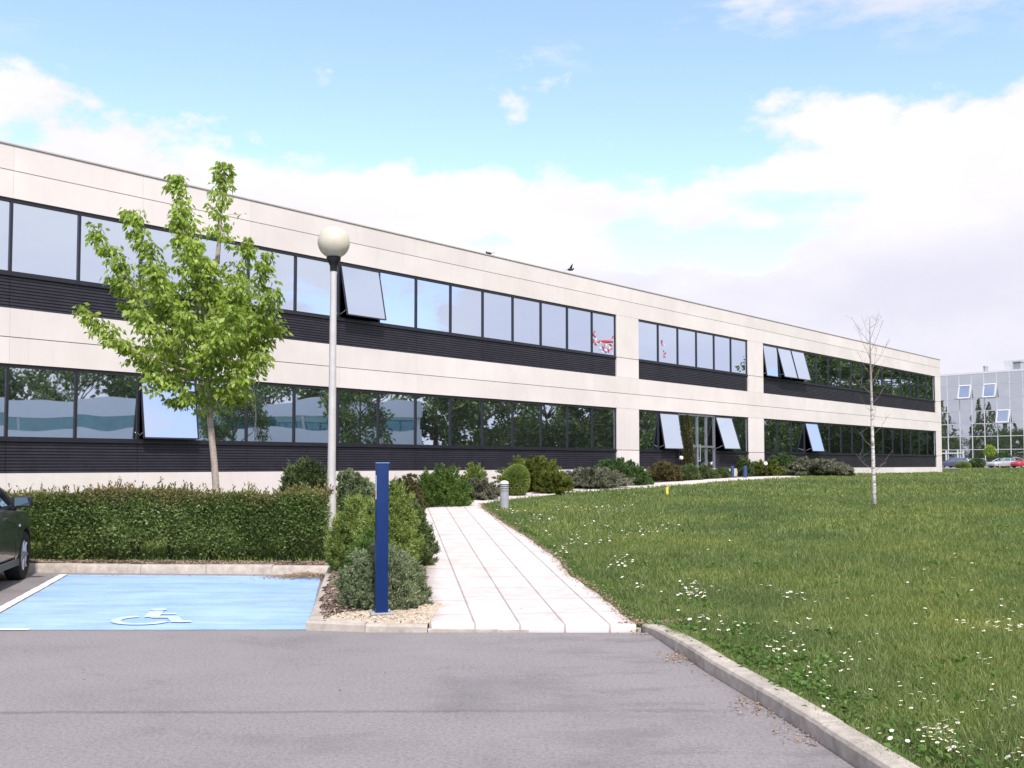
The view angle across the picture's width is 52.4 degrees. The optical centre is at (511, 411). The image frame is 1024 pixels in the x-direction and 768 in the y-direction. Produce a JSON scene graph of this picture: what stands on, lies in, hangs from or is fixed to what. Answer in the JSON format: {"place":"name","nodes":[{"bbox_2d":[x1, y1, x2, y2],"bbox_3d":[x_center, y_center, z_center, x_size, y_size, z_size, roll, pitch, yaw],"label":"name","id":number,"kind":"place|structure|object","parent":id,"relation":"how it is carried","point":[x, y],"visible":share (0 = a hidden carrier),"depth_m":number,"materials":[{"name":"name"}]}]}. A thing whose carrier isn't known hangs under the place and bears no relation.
{"place":"outdoors","nodes":[
{"label":"outdoors","id":0,"kind":"place"},
{"bbox_2d":[0,572,856,767],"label":"road","id":1,"kind":"structure","parent":0,"point":[206,699],"depth_m":6.96,"materials":[{"name":"grey asphalt"}]},
{"bbox_2d":[0,488,32,579],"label":"parked car","id":2,"kind":"object","parent":1,"relation":"on","point":[15,533],"visible":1,"depth_m":13.86,"materials":[{"name":"green paint"}]},
{"bbox_2d":[0,574,66,611],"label":"line marking","id":3,"kind":"object","parent":1,"relation":"on","point":[24,595],"visible":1,"depth_m":12.90,"materials":[{"name":"white paint"}]},
{"bbox_2d":[0,575,319,629],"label":"bay paint","id":4,"kind":"object","parent":1,"relation":"on","point":[101,602],"visible":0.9,"depth_m":11.91,"materials":[{"name":"blue paint"}]},
{"bbox_2d":[111,608,191,624],"bbox_3d":[-3.821,2.136,10.810,0.715,0.002,1.194,2,-3,-30],"label":"pavement symbol","id":5,"kind":"object","parent":4,"relation":"on","point":[156,613],"visible":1,"depth_m":10.76,"materials":[{"name":"paint"}]},
{"bbox_2d":[81,502,827,750],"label":"leaf litter","id":6,"kind":"object","parent":1,"relation":"on","point":[292,576],"visible":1,"depth_m":12.21,"materials":[{"name":"brown plant"}]},
{"bbox_2d":[641,623,919,767],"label":"kerb","id":7,"kind":"structure","parent":1,"relation":"on","point":[808,720],"depth_m":6.51,"materials":[{"name":"concrete"}]},
{"bbox_2d":[0,0,1023,374],"label":"sky","id":8,"kind":"structure","parent":0,"point":[810,164],"materials":[{"name":"blue"}]},
{"bbox_2d":[30,467,1023,767],"bbox_3d":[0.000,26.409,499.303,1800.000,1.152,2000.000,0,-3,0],"label":"ground","id":9,"kind":"structure","parent":0,"point":[633,615],"depth_m":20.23,"materials":[{"name":"green plant"}]},
{"bbox_2d":[2,563,329,574],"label":"kerb","id":10,"kind":"structure","parent":9,"relation":"on","point":[273,569],"depth_m":15.20,"materials":[{"name":"concrete"}]},
{"bbox_2d":[2,476,339,559],"bbox_3d":[-6.689,1.673,16.078,7.923,1.419,1.322,0,-3,0],"label":"hedge","id":11,"kind":"object","parent":9,"relation":"on","point":[187,516],"visible":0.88,"depth_m":15.67,"materials":[{"name":"green plant"}]},
{"bbox_2d":[71,161,293,546],"bbox_3d":[-5.638,-0.955,17.686,3.658,6.700,2.565,0,-3,0],"label":"tree","id":12,"kind":"object","parent":9,"relation":"on","point":[213,336],"visible":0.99,"depth_m":17.63,"materials":[{"name":"green plant"}]},
{"bbox_2d":[309,566,331,619],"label":"kerb","id":13,"kind":"structure","parent":9,"relation":"on","point":[316,609],"depth_m":11.31,"materials":[{"name":"concrete"}]},
{"bbox_2d":[306,618,428,632],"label":"kerb","id":14,"kind":"structure","parent":9,"relation":"on","point":[351,626],"depth_m":9.93,"materials":[{"name":"concrete"}]},
{"bbox_2d":[29,475,854,624],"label":"planting soil","id":15,"kind":"structure","parent":9,"relation":"on","point":[283,563],"depth_m":15.47,"materials":[{"name":"brown soil"}]},
{"bbox_2d":[30,558,328,564],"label":"bark chips","id":16,"kind":"object","parent":15,"relation":"on","point":[275,562],"visible":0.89,"depth_m":15.57,"materials":[{"name":"brown wood"}]},
{"bbox_2d":[274,456,342,534],"bbox_3d":[-3.824,1.584,19.456,1.367,1.569,1.261,0,-3,0],"label":"shrub","id":17,"kind":"object","parent":15,"relation":"on","point":[306,470],"visible":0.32,"depth_m":19.21,"materials":[{"name":"green plant"}]},
{"bbox_2d":[318,226,349,558],"bbox_3d":[-2.828,-0.303,16.386,0.511,5.273,0.511,0,-3,0],"label":"street lamp","id":18,"kind":"object","parent":15,"relation":"on","point":[333,243],"visible":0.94,"depth_m":16.34,"materials":[{"name":"metal"}]},
{"bbox_2d":[319,489,369,569],"bbox_3d":[-2.132,1.630,14.230,0.982,1.144,1.060,0,-3,0],"label":"shrub","id":19,"kind":"object","parent":15,"relation":"on","point":[338,542],"visible":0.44,"depth_m":13.98,"materials":[{"name":"green plant"}]},
{"bbox_2d":[336,467,374,518],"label":"shrub","id":20,"kind":"object","parent":15,"relation":"on","point":[351,482],"visible":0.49,"depth_m":20.14,"materials":[{"name":"green plant"}]},
{"bbox_2d":[339,528,391,583],"bbox_3d":[-1.644,1.752,12.262,0.773,0.805,0.763,0,-3,0],"label":"shrub","id":21,"kind":"object","parent":15,"relation":"on","point":[364,539],"visible":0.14,"depth_m":12.15,"materials":[{"name":"green plant"}]},
{"bbox_2d":[316,560,428,622],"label":"bark chips","id":22,"kind":"object","parent":15,"relation":"on","point":[333,589],"visible":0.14,"depth_m":10.95,"materials":[{"name":"brown wood"}]},
{"bbox_2d":[333,540,433,610],"bbox_3d":[-1.329,1.744,11.030,1.061,0.753,0.984,-2,-4,35],"label":"shrub","id":23,"kind":"object","parent":15,"relation":"on","point":[406,584],"visible":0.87,"depth_m":10.81,"materials":[{"name":"green plant"}]},
{"bbox_2d":[327,602,440,623],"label":"gravel","id":24,"kind":"structure","parent":15,"relation":"on","point":[430,611],"depth_m":10.32,"materials":[{"name":"beige gravel"}]},
{"bbox_2d":[369,462,393,614],"bbox_3d":[-1.316,1.275,10.504,0.230,1.516,0.230,1,-3,-14],"label":"blue post","id":25,"kind":"object","parent":24,"relation":"on","point":[381,526],"visible":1,"depth_m":10.45,"materials":[{"name":"metal"}]},
{"bbox_2d":[348,477,424,561],"bbox_3d":[-1.622,1.490,13.540,1.050,1.345,1.019,0,-3,0],"label":"shrub","id":26,"kind":"object","parent":15,"relation":"on","point":[402,533],"visible":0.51,"depth_m":13.41,"materials":[{"name":"green plant"}]},
{"bbox_2d":[389,472,426,513],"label":"shrub","id":27,"kind":"object","parent":15,"relation":"on","point":[410,482],"visible":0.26,"depth_m":21.78,"materials":[{"name":"green plant"}]},
{"bbox_2d":[404,490,440,565],"bbox_3d":[-1.402,1.591,14.375,0.890,1.165,1.182,0,-3,0],"label":"shrub","id":28,"kind":"object","parent":15,"relation":"on","point":[430,547],"visible":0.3,"depth_m":14.15,"materials":[{"name":"green plant"}]},
{"bbox_2d":[415,462,475,507],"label":"shrub","id":29,"kind":"object","parent":15,"relation":"on","point":[442,487],"visible":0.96,"depth_m":24.41,"materials":[{"name":"green plant"}]},
{"bbox_2d":[462,462,488,483],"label":"shrub","id":30,"kind":"object","parent":15,"relation":"on","point":[473,470],"visible":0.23,"depth_m":28.14,"materials":[{"name":"green plant"}]},
{"bbox_2d":[466,476,501,499],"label":"shrub","id":31,"kind":"object","parent":15,"relation":"on","point":[482,489],"visible":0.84,"depth_m":26.50,"materials":[{"name":"green plant"}]},
{"bbox_2d":[491,454,573,491],"bbox_3d":[0.600,1.817,30.202,2.426,1.181,2.261,0,-3,0],"label":"shrub","id":32,"kind":"object","parent":15,"relation":"on","point":[535,465],"visible":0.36,"depth_m":29.86,"materials":[{"name":"green plant"}]},
{"bbox_2d":[564,467,634,488],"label":"shrub","id":33,"kind":"object","parent":15,"relation":"on","point":[598,477],"visible":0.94,"depth_m":31.26,"materials":[{"name":"green plant"}]},
{"bbox_2d":[593,456,654,485],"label":"shrub","id":34,"kind":"object","parent":15,"relation":"on","point":[630,469],"visible":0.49,"depth_m":32.95,"materials":[{"name":"green plant"}]},
{"bbox_2d":[645,459,683,481],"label":"shrub","id":35,"kind":"object","parent":15,"relation":"on","point":[663,471],"visible":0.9,"depth_m":35.50,"materials":[{"name":"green plant"}]},
{"bbox_2d":[680,414,696,465],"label":"conifer","id":36,"kind":"object","parent":15,"relation":"on","point":[688,443],"visible":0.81,"depth_m":41.17,"materials":[{"name":"green plant"}]},
{"bbox_2d":[679,463,702,479],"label":"shrub","id":37,"kind":"object","parent":15,"relation":"on","point":[690,471],"visible":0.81,"depth_m":36.67,"materials":[{"name":"green plant"}]},
{"bbox_2d":[735,455,755,475],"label":"shrub","id":38,"kind":"object","parent":15,"relation":"on","point":[742,462],"visible":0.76,"depth_m":44.65,"materials":[{"name":"green plant"}]},
{"bbox_2d":[754,459,786,475],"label":"shrub","id":39,"kind":"object","parent":15,"relation":"on","point":[773,469],"visible":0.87,"depth_m":45.09,"materials":[{"name":"green plant"}]},
{"bbox_2d":[768,452,800,475],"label":"shrub","id":40,"kind":"object","parent":15,"relation":"on","point":[783,459],"visible":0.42,"depth_m":46.03,"materials":[{"name":"green plant"}]},
{"bbox_2d":[783,456,853,475],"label":"shrub","id":41,"kind":"object","parent":15,"relation":"on","point":[804,466],"visible":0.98,"depth_m":45.27,"materials":[{"name":"green plant"}]},
{"bbox_2d":[0,141,941,514],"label":"office building","id":42,"kind":"structure","parent":9,"relation":"on","point":[460,359],"depth_m":29.76,"materials":[{"name":"concrete"}]},
{"bbox_2d":[0,363,7,440],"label":"window","id":43,"kind":"structure","parent":42,"relation":"in","point":[3,366],"depth_m":21.12,"materials":[{"name":"clear glass"}]},
{"bbox_2d":[0,196,11,275],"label":"window","id":44,"kind":"structure","parent":42,"relation":"in","point":[5,202],"depth_m":21.27,"materials":[{"name":"clear glass"}]},
{"bbox_2d":[6,364,76,441],"bbox_3d":[-9.829,-0.152,21.735,0.145,1.584,1.454,-2,-4,40],"label":"window","id":45,"kind":"structure","parent":42,"relation":"in","point":[41,400],"depth_m":21.72,"materials":[{"name":"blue glass"}]},
{"bbox_2d":[10,198,79,284],"bbox_3d":[-9.829,-3.546,21.907,0.145,1.599,1.454,-2,-4,40],"label":"window","id":46,"kind":"structure","parent":42,"relation":"in","point":[45,239],"depth_m":21.89,"materials":[{"name":"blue glass"}]},
{"bbox_2d":[75,369,138,443],"bbox_3d":[-8.892,-0.096,22.846,0.145,1.584,1.454,-2,-4,40],"label":"window","id":47,"kind":"structure","parent":42,"relation":"in","point":[107,402],"depth_m":22.83,"materials":[{"name":"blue glass"}]},
{"bbox_2d":[79,212,141,292],"bbox_3d":[-8.892,-3.489,23.018,0.145,1.599,1.454,-2,-4,40],"label":"window","id":48,"kind":"structure","parent":42,"relation":"in","point":[91,269],"depth_m":22.83,"materials":[{"name":"clear glass"}]},
{"bbox_2d":[137,373,198,443],"bbox_3d":[-7.883,-0.043,23.897,0.333,1.584,1.454,-2,-4,40],"label":"window","id":49,"kind":"structure","parent":42,"relation":"in","point":[159,422],"depth_m":23.72,"materials":[{"name":"clear glass"}]},
{"bbox_2d":[141,224,197,300],"bbox_3d":[-7.955,-3.433,24.129,0.145,1.599,1.454,-2,-4,40],"label":"window","id":50,"kind":"structure","parent":42,"relation":"in","point":[160,236],"depth_m":24.05,"materials":[{"name":"clear glass"}]},
{"bbox_2d":[195,378,247,444],"bbox_3d":[-7.018,0.016,25.068,0.145,1.584,1.454,-2,-4,40],"label":"window","id":51,"kind":"structure","parent":42,"relation":"in","point":[230,428],"depth_m":25.16,"materials":[{"name":"glass"}]},
{"bbox_2d":[197,235,248,295],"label":"window","id":52,"kind":"structure","parent":42,"relation":"in","point":[225,256],"depth_m":25.27,"materials":[{"name":"clear glass"}]},
{"bbox_2d":[247,382,294,445],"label":"window","id":53,"kind":"structure","parent":42,"relation":"in","point":[272,420],"depth_m":26.19,"materials":[{"name":"clear glass"}]},
{"bbox_2d":[249,245,296,314],"bbox_3d":[-6.081,-3.321,26.351,0.145,1.599,1.454,-2,-4,40],"label":"window","id":54,"kind":"structure","parent":42,"relation":"in","point":[285,266],"depth_m":26.61,"materials":[{"name":"clear glass"}]},
{"bbox_2d":[294,384,338,446],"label":"window","id":55,"kind":"structure","parent":42,"relation":"in","point":[311,402],"depth_m":27.19,"materials":[{"name":"clear glass"}]},
{"bbox_2d":[296,253,339,320],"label":"window","id":56,"kind":"structure","parent":42,"relation":"in","point":[312,273],"depth_m":27.37,"materials":[{"name":"glass"}]},
{"bbox_2d":[338,388,378,446],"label":"window","id":57,"kind":"structure","parent":42,"relation":"in","point":[358,409],"depth_m":28.40,"materials":[{"name":"clear glass"}]},
{"bbox_2d":[339,262,386,325],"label":"window","id":58,"kind":"structure","parent":42,"relation":"in","point":[362,287],"depth_m":28.43,"materials":[{"name":"clear glass"}]},
{"bbox_2d":[379,269,416,330],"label":"window","id":59,"kind":"structure","parent":42,"relation":"in","point":[399,290],"depth_m":29.73,"materials":[{"name":"glass"}]},
{"bbox_2d":[379,391,416,447],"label":"window","id":60,"kind":"structure","parent":42,"relation":"in","point":[397,410],"depth_m":29.51,"materials":[{"name":"clear glass"}]},
{"bbox_2d":[416,393,450,448],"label":"window","id":61,"kind":"structure","parent":42,"relation":"in","point":[433,412],"depth_m":30.63,"materials":[{"name":"glass"}]},
{"bbox_2d":[417,277,451,335],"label":"window","id":62,"kind":"structure","parent":42,"relation":"in","point":[433,296],"depth_m":30.80,"materials":[{"name":"glass"}]},
{"bbox_2d":[451,283,483,339],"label":"window","id":63,"kind":"structure","parent":42,"relation":"in","point":[466,301],"depth_m":31.90,"materials":[{"name":"clear glass"}]},
{"bbox_2d":[451,396,483,448],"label":"window","id":64,"kind":"structure","parent":42,"relation":"in","point":[466,412],"depth_m":31.74,"materials":[{"name":"clear glass"}]},
{"bbox_2d":[483,289,513,343],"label":"window","id":65,"kind":"structure","parent":42,"relation":"in","point":[497,306],"depth_m":33.01,"materials":[{"name":"clear glass"}]},
{"bbox_2d":[483,398,513,449],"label":"window","id":66,"kind":"structure","parent":42,"relation":"in","point":[497,413],"depth_m":32.84,"materials":[{"name":"clear glass"}]},
{"bbox_2d":[513,295,541,347],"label":"window","id":67,"kind":"structure","parent":42,"relation":"in","point":[526,311],"depth_m":34.12,"materials":[{"name":"clear glass"}]},
{"bbox_2d":[513,400,541,449],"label":"window","id":68,"kind":"structure","parent":42,"relation":"in","point":[527,415],"depth_m":33.97,"materials":[{"name":"clear glass"}]},
{"bbox_2d":[541,300,567,351],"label":"window","id":69,"kind":"structure","parent":42,"relation":"in","point":[554,316],"depth_m":35.24,"materials":[{"name":"glass"}]},
{"bbox_2d":[542,402,568,450],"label":"window","id":70,"kind":"structure","parent":42,"relation":"in","point":[554,415],"depth_m":35.09,"materials":[{"name":"glass"}]},
{"bbox_2d":[568,306,592,354],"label":"window","id":71,"kind":"structure","parent":42,"relation":"in","point":[580,340],"depth_m":36.37,"materials":[{"name":"clear glass"}]},
{"bbox_2d":[568,404,593,450],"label":"window","id":72,"kind":"structure","parent":42,"relation":"in","point":[580,417],"depth_m":36.19,"materials":[{"name":"glass"}]},
{"bbox_2d":[592,310,616,357],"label":"window","id":73,"kind":"structure","parent":42,"relation":"in","point":[603,324],"depth_m":37.47,"materials":[{"name":"clear glass"}]},
{"bbox_2d":[593,406,616,450],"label":"window","id":74,"kind":"structure","parent":42,"relation":"in","point":[604,418],"depth_m":37.29,"materials":[{"name":"glass"}]},
{"bbox_2d":[636,409,659,451],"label":"window","id":75,"kind":"structure","parent":42,"relation":"in","point":[648,419],"depth_m":39.54,"materials":[{"name":"glass"}]},
{"bbox_2d":[638,319,658,363],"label":"window","id":76,"kind":"structure","parent":42,"relation":"in","point":[647,330],"depth_m":39.72,"materials":[{"name":"glass"}]},
{"bbox_2d":[658,323,678,366],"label":"window","id":77,"kind":"structure","parent":42,"relation":"in","point":[667,334],"depth_m":40.81,"materials":[{"name":"clear glass"}]},
{"bbox_2d":[659,411,683,451],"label":"window","id":78,"kind":"structure","parent":42,"relation":"in","point":[672,437],"depth_m":40.47,"materials":[{"name":"glass"}]},
{"bbox_2d":[678,327,697,368],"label":"window","id":79,"kind":"structure","parent":42,"relation":"in","point":[687,338],"depth_m":41.92,"materials":[{"name":"glass"}]},
{"bbox_2d":[678,412,715,468],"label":"door","id":80,"kind":"structure","parent":42,"relation":"in","point":[702,425],"depth_m":42.66,"materials":[{"name":"glass"}]},
{"bbox_2d":[696,331,714,371],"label":"window","id":81,"kind":"structure","parent":42,"relation":"in","point":[705,340],"depth_m":43.04,"materials":[{"name":"clear glass"}]},
{"bbox_2d":[714,334,731,373],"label":"window","id":82,"kind":"structure","parent":42,"relation":"in","point":[722,344],"depth_m":44.14,"materials":[{"name":"clear glass"}]},
{"bbox_2d":[715,415,740,452],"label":"window","id":83,"kind":"structure","parent":42,"relation":"in","point":[725,424],"depth_m":43.75,"materials":[{"name":"glass"}]},
{"bbox_2d":[731,337,747,375],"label":"window","id":84,"kind":"structure","parent":42,"relation":"in","point":[738,346],"depth_m":45.25,"materials":[{"name":"clear glass"}]},
{"bbox_2d":[732,416,748,452],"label":"window","id":85,"kind":"structure","parent":42,"relation":"in","point":[740,423],"depth_m":45.23,"materials":[{"name":"glass"}]},
{"bbox_2d":[761,418,777,453],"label":"window","id":86,"kind":"structure","parent":42,"relation":"in","point":[770,425],"depth_m":47.34,"materials":[{"name":"glass"}]},
{"bbox_2d":[763,343,780,379],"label":"window","id":87,"kind":"structure","parent":42,"relation":"in","point":[771,360],"depth_m":47.35,"materials":[{"name":"clear glass"}]},
{"bbox_2d":[778,420,792,453],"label":"window","id":88,"kind":"structure","parent":42,"relation":"in","point":[784,426],"depth_m":48.45,"materials":[{"name":"glass"}]},
{"bbox_2d":[777,346,797,381],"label":"window","id":89,"kind":"structure","parent":42,"relation":"in","point":[785,355],"depth_m":48.42,"materials":[{"name":"clear glass"}]},
{"bbox_2d":[792,421,805,453],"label":"window","id":90,"kind":"structure","parent":42,"relation":"in","point":[798,427],"depth_m":49.54,"materials":[{"name":"glass"}]},
{"bbox_2d":[791,349,810,383],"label":"window","id":91,"kind":"structure","parent":42,"relation":"in","point":[799,359],"depth_m":49.54,"materials":[{"name":"glass"}]},
{"bbox_2d":[804,351,817,385],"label":"window","id":92,"kind":"structure","parent":42,"relation":"in","point":[811,358],"depth_m":50.98,"materials":[{"name":"clear glass"}]},
{"bbox_2d":[805,422,824,454],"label":"window","id":93,"kind":"structure","parent":42,"relation":"in","point":[812,428],"depth_m":50.46,"materials":[{"name":"glass"}]},
{"bbox_2d":[816,354,829,387],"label":"window","id":94,"kind":"structure","parent":42,"relation":"in","point":[822,360],"depth_m":51.97,"materials":[{"name":"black glass"}]},
{"bbox_2d":[817,422,830,454],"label":"window","id":95,"kind":"structure","parent":42,"relation":"in","point":[824,428],"depth_m":51.92,"materials":[{"name":"black glass"}]},
{"bbox_2d":[829,356,840,388],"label":"window","id":96,"kind":"structure","parent":42,"relation":"in","point":[834,362],"depth_m":53.06,"materials":[{"name":"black glass"}]},
{"bbox_2d":[830,423,841,454],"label":"window","id":97,"kind":"structure","parent":42,"relation":"in","point":[835,429],"depth_m":52.89,"materials":[{"name":"black glass"}]},
{"bbox_2d":[840,358,851,390],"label":"window","id":98,"kind":"structure","parent":42,"relation":"in","point":[845,365],"depth_m":54.17,"materials":[{"name":"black glass"}]},
{"bbox_2d":[841,424,852,454],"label":"window","id":99,"kind":"structure","parent":42,"relation":"in","point":[846,430],"depth_m":54.00,"materials":[{"name":"black glass"}]},
{"bbox_2d":[851,360,862,391],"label":"window","id":100,"kind":"structure","parent":42,"relation":"in","point":[856,366],"depth_m":55.28,"materials":[{"name":"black glass"}]},
{"bbox_2d":[852,425,863,454],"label":"window","id":101,"kind":"structure","parent":42,"relation":"in","point":[858,446],"depth_m":55.10,"materials":[{"name":"black glass"}]},
{"bbox_2d":[428,627,640,632],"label":"kerb","id":102,"kind":"structure","parent":9,"relation":"on","point":[481,631],"depth_m":9.90,"materials":[{"name":"concrete"}]},
{"bbox_2d":[483,502,1023,767],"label":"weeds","id":103,"kind":"object","parent":9,"relation":"on","point":[800,682],"visible":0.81,"depth_m":7.62,"materials":[{"name":"green plant"}]},
{"bbox_2d":[496,500,1023,766],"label":"daisies","id":104,"kind":"object","parent":9,"relation":"on","point":[867,728],"visible":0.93,"depth_m":9.25,"materials":[{"name":"white plant"}]},
{"bbox_2d":[847,310,891,506],"bbox_3d":[8.456,-0.033,24.713,1.072,4.828,0.649,0,-3,0],"label":"birch tree","id":105,"kind":"object","parent":9,"relation":"on","point":[874,502],"visible":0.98,"depth_m":24.62,"materials":[{"name":"white plant"}]},
{"bbox_2d":[940,359,1023,467],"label":"glass building","id":106,"kind":"structure","parent":9,"relation":"on","point":[980,411],"depth_m":160.08,"materials":[{"name":"clear glass"}]},
{"bbox_2d":[425,503,635,632],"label":"path","id":107,"kind":"structure","parent":0,"point":[485,571],"depth_m":12.34,"materials":[{"name":"grey concrete"}]},
{"bbox_2d":[469,476,799,502],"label":"path","id":108,"kind":"structure","parent":0,"point":[538,493],"depth_m":32.94,"materials":[{"name":"concrete"}]},
{"bbox_2d":[501,464,529,495],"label":"shrub","id":109,"kind":"object","parent":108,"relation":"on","point":[516,477],"visible":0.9,"depth_m":27.98,"materials":[{"name":"green plant"}]},
{"bbox_2d":[533,469,574,493],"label":"shrub","id":110,"kind":"object","parent":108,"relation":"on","point":[554,482],"visible":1,"depth_m":28.90,"materials":[{"name":"green plant"}]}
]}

